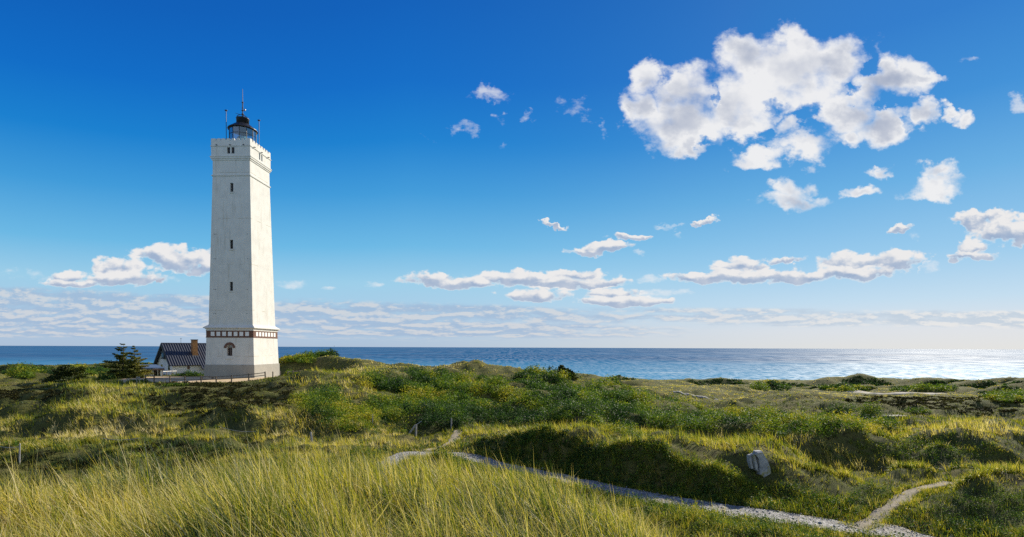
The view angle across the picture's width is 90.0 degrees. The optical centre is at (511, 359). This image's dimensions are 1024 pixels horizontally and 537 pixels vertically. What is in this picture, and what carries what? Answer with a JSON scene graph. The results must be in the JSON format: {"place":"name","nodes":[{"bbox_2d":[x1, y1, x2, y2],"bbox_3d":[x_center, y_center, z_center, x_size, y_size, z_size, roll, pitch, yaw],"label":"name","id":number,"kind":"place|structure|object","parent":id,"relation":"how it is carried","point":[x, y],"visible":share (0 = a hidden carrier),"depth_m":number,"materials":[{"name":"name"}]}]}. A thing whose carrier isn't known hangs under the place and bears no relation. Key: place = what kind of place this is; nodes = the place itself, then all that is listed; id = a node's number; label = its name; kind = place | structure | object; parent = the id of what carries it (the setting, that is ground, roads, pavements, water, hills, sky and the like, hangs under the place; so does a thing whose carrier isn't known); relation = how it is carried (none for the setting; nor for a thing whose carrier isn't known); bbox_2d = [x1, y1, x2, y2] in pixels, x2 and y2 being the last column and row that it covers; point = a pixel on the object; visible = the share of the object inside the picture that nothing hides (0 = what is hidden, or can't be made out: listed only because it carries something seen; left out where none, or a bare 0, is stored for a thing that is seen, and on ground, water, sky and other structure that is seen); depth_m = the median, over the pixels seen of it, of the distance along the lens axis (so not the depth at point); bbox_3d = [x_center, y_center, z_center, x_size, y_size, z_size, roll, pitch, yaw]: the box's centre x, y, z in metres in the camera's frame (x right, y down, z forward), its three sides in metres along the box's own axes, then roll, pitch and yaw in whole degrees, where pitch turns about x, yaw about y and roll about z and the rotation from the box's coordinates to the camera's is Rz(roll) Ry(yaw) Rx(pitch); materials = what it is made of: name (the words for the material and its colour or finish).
{"place":"outdoors","nodes":[
{"label":"outdoors","id":0,"kind":"place"},
{"bbox_2d":[117,377,270,382],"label":"sand terrace","id":1,"kind":"structure","parent":0,"point":[164,379],"depth_m":71.96,"materials":[{"name":"beige sand"}]},
{"bbox_2d":[119,346,153,377],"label":"spruce tree","id":2,"kind":"object","parent":1,"relation":"on","point":[134,369],"visible":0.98,"depth_m":74.83,"materials":[{"name":"green plant"}]},
{"bbox_2d":[127,379,149,382],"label":"shrub","id":3,"kind":"object","parent":1,"relation":"on","point":[142,380],"visible":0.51,"depth_m":67.59,"materials":[{"name":"green plant"}]},
{"bbox_2d":[171,369,203,375],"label":"hedge","id":4,"kind":"object","parent":1,"relation":"on","point":[194,373],"visible":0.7,"depth_m":80.42,"materials":[{"name":"green plant"}]},
{"bbox_2d":[145,372,265,382],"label":"wooden fence","id":5,"kind":"object","parent":1,"relation":"on","point":[201,379],"visible":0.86,"depth_m":66.91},
{"bbox_2d":[203,89,279,377],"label":"lighthouse","id":6,"kind":"object","parent":1,"relation":"on","point":[242,329],"visible":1,"depth_m":76.38,"materials":[{"name":"white paint"}]},
{"bbox_2d":[225,345,231,358],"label":"arched window","id":7,"kind":"structure","parent":6,"relation":"in","point":[230,347],"depth_m":76.52,"materials":[{"name":"grey glass"}]},
{"bbox_2d":[283,368,297,375],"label":"shrub","id":8,"kind":"object","parent":1,"relation":"on","point":[289,372],"visible":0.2,"depth_m":83.99,"materials":[{"name":"green plant"}]},
{"bbox_2d":[423,430,461,449],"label":"sandy track","id":9,"kind":"structure","parent":0,"point":[454,436],"depth_m":38.79,"materials":[{"name":"beige sand"}]},
{"bbox_2d":[0,355,1023,536],"bbox_3d":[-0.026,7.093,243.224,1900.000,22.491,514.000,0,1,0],"label":"ground","id":10,"kind":"structure","parent":0,"point":[41,425],"depth_m":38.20,"materials":[{"name":"green plant"}]},
{"bbox_2d":[18,443,20,461],"bbox_3d":[-27.928,5.516,29.033,0.141,1.492,0.086,0,1,0],"label":"valley post","id":11,"kind":"object","parent":10,"relation":"on","point":[19,451],"visible":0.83,"depth_m":29.01,"materials":[{"name":"grey wood"}]},
{"bbox_2d":[38,364,92,382],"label":"shrub","id":12,"kind":"object","parent":10,"relation":"on","point":[64,373],"visible":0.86,"depth_m":77.14,"materials":[{"name":"green plant"}]},
{"bbox_2d":[97,371,115,379],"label":"shrub","id":13,"kind":"object","parent":10,"relation":"on","point":[102,376],"visible":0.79,"depth_m":72.51,"materials":[{"name":"green plant"}]},
{"bbox_2d":[100,343,143,376],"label":"spruce tree","id":14,"kind":"object","parent":10,"relation":"on","point":[116,365],"visible":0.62,"depth_m":76.31,"materials":[{"name":"green plant"}]},
{"bbox_2d":[140,364,164,375],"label":"porch hut","id":15,"kind":"object","parent":10,"relation":"on","point":[156,369],"visible":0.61,"depth_m":85.81,"materials":[{"name":"grey fabric"}]},
{"bbox_2d":[153,370,159,375],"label":"window","id":16,"kind":"structure","parent":15,"relation":"in","point":[156,372],"depth_m":86.21,"materials":[{"name":"black glass"}]},
{"bbox_2d":[162,381,188,386],"bbox_3d":[-41.825,3.127,63.856,3.306,0.680,2.060,0,1,0],"label":"shrub","id":17,"kind":"object","parent":10,"relation":"on","point":[176,383],"visible":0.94,"depth_m":63.57,"materials":[{"name":"green plant"}]},
{"bbox_2d":[153,338,205,374],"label":"house","id":18,"kind":"structure","parent":10,"relation":"on","point":[173,358],"depth_m":92.84,"materials":[{"name":"black tile"}]},
{"bbox_2d":[409,421,420,435],"bbox_3d":[-7.917,5.771,41.119,1.333,1.598,0.177,0,1,-9],"label":"braced post","id":19,"kind":"object","parent":10,"relation":"on","point":[415,426],"visible":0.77,"depth_m":41.08,"materials":[{"name":"wood"}]},
{"bbox_2d":[0,414,917,536],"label":"marram grass","id":20,"kind":"structure","parent":10,"relation":"on","point":[293,499],"depth_m":4.98,"materials":[{"name":"green plant"}]},
{"bbox_2d":[0,348,1023,437],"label":"thicket","id":21,"kind":"object","parent":10,"relation":"on","point":[580,400],"visible":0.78,"depth_m":52.27,"materials":[{"name":"green plant"}]},
{"bbox_2d":[0,409,1023,536],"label":"path scrub","id":22,"kind":"object","parent":10,"relation":"on","point":[529,437],"visible":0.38,"depth_m":24.40,"materials":[{"name":"green plant"}]},
{"bbox_2d":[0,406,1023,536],"bbox_3d":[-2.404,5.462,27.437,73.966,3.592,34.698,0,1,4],"label":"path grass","id":23,"kind":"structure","parent":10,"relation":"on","point":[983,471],"depth_m":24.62,"materials":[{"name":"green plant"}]},
{"bbox_2d":[0,359,1023,536],"bbox_3d":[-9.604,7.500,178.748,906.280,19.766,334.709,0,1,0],"label":"heath","id":24,"kind":"object","parent":10,"relation":"on","point":[777,468],"visible":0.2,"depth_m":30.34,"materials":[{"name":"green plant"}]},
{"bbox_2d":[0,381,1023,472],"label":"heather","id":25,"kind":"object","parent":10,"relation":"on","point":[949,399],"visible":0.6,"depth_m":50.58,"materials":[{"name":"green plant"}]},
{"bbox_2d":[554,365,568,375],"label":"pine tree","id":26,"kind":"object","parent":10,"relation":"on","point":[562,367],"visible":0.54,"depth_m":78.88,"materials":[{"name":"green plant"}]},
{"bbox_2d":[566,369,578,379],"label":"pine tree","id":27,"kind":"object","parent":10,"relation":"on","point":[570,374],"visible":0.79,"depth_m":77.23,"materials":[{"name":"green plant"}]},
{"bbox_2d":[360,418,1023,534],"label":"bank herbs","id":28,"kind":"object","parent":10,"relation":"on","point":[900,452],"visible":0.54,"depth_m":23.73,"materials":[{"name":"green plant"}]},
{"bbox_2d":[747,450,770,476],"bbox_3d":[11.974,5.230,24.779,1.051,1.596,0.537,0,1,0],"label":"standing stone","id":29,"kind":"object","parent":10,"relation":"on","point":[757,461],"visible":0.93,"depth_m":24.61,"materials":[{"name":"grey stone"}]},
{"bbox_2d":[783,415,820,429],"bbox_3d":[20.190,4.449,35.661,2.884,1.158,2.319,0,1,0],"label":"bush","id":30,"kind":"object","parent":10,"relation":"on","point":[795,423],"visible":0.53,"depth_m":35.42,"materials":[{"name":"green plant"}]},
{"bbox_2d":[820,417,844,428],"bbox_3d":[21.275,4.187,33.987,1.414,0.832,1.326,0,1,0],"label":"bush","id":31,"kind":"object","parent":10,"relation":"on","point":[833,424],"visible":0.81,"depth_m":33.93,"materials":[{"name":"green plant"}]},
{"bbox_2d":[824,400,863,415],"bbox_3d":[36.122,5.286,54.780,4.125,1.854,3.663,0,1,-17],"label":"bush","id":32,"kind":"object","parent":10,"relation":"on","point":[839,410],"visible":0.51,"depth_m":55.00,"materials":[{"name":"green plant"}]},
{"bbox_2d":[857,399,883,416],"bbox_3d":[34.654,4.652,49.682,2.897,1.812,1.801,0,1,-26],"label":"bush","id":33,"kind":"object","parent":10,"relation":"on","point":[867,408],"visible":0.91,"depth_m":49.56,"materials":[{"name":"green plant"}]},
{"bbox_2d":[883,415,906,418],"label":"concrete block","id":34,"kind":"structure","parent":10,"relation":"on","point":[897,417],"depth_m":46.08,"materials":[{"name":"grey concrete"}]},
{"bbox_2d":[847,390,943,394],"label":"sand patch","id":35,"kind":"object","parent":10,"relation":"on","point":[858,391],"visible":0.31,"depth_m":132.73,"materials":[{"name":"beige sand"}]},
{"bbox_2d":[850,481,954,529],"bbox_3d":[16.986,6.217,22.284,8.878,0.733,1.131,-1,2,-31],"label":"sandy trail","id":36,"kind":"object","parent":10,"relation":"on","point":[894,500],"visible":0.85,"depth_m":21.84,"materials":[{"name":"beige sand"}]},
{"bbox_2d":[903,406,932,413],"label":"bush","id":37,"kind":"object","parent":10,"relation":"on","point":[914,410],"visible":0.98,"depth_m":65.19,"materials":[{"name":"green plant"}]},
{"bbox_2d":[0,346,1023,379],"bbox_3d":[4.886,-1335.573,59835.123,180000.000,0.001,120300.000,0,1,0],"label":"sea","id":38,"kind":"structure","parent":0,"point":[742,363],"depth_m":976.91,"materials":[{"name":"liquid"}]},
{"bbox_2d":[0,0,1023,348],"label":"sky","id":39,"kind":"structure","parent":0,"point":[779,174],"materials":[{"name":"blue"}]},
{"bbox_2d":[377,450,950,536],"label":"gravel path","id":40,"kind":"structure","parent":0,"point":[825,521],"depth_m":22.56,"materials":[{"name":"grey gravel"}]},
{"bbox_2d":[673,391,717,399],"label":"distant track","id":41,"kind":"structure","parent":0,"point":[703,397],"depth_m":79.60,"materials":[{"name":"beige sand"}]}
]}

